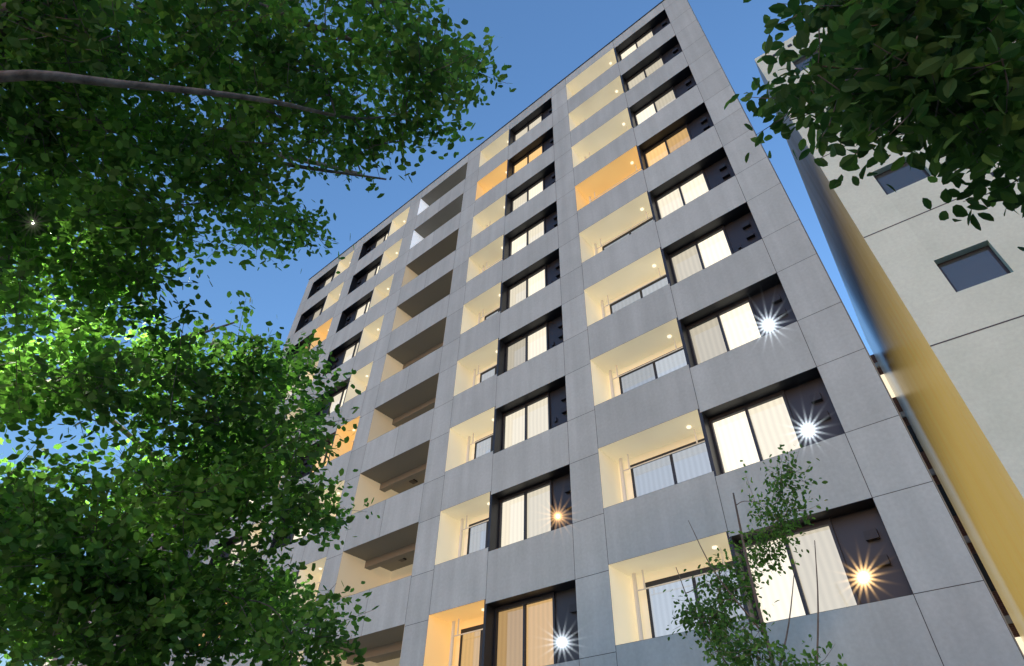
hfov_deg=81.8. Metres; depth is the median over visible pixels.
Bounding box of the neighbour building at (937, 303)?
[754,27,1023,641]
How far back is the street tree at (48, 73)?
4.25 m
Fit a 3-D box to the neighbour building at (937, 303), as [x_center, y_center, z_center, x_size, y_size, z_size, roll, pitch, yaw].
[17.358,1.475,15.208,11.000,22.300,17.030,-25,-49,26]
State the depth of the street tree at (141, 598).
4.52 m
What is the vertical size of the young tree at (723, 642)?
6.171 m
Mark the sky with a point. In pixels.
(543, 41)
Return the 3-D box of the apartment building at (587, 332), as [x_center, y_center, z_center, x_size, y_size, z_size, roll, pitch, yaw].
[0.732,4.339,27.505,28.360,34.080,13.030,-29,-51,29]
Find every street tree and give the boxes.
[0,0,515,371]
[0,219,379,665]
[724,0,1023,250]
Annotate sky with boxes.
[0,0,872,665]
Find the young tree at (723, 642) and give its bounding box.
[663,444,846,665]
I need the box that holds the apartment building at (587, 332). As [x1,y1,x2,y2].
[163,0,1023,665]

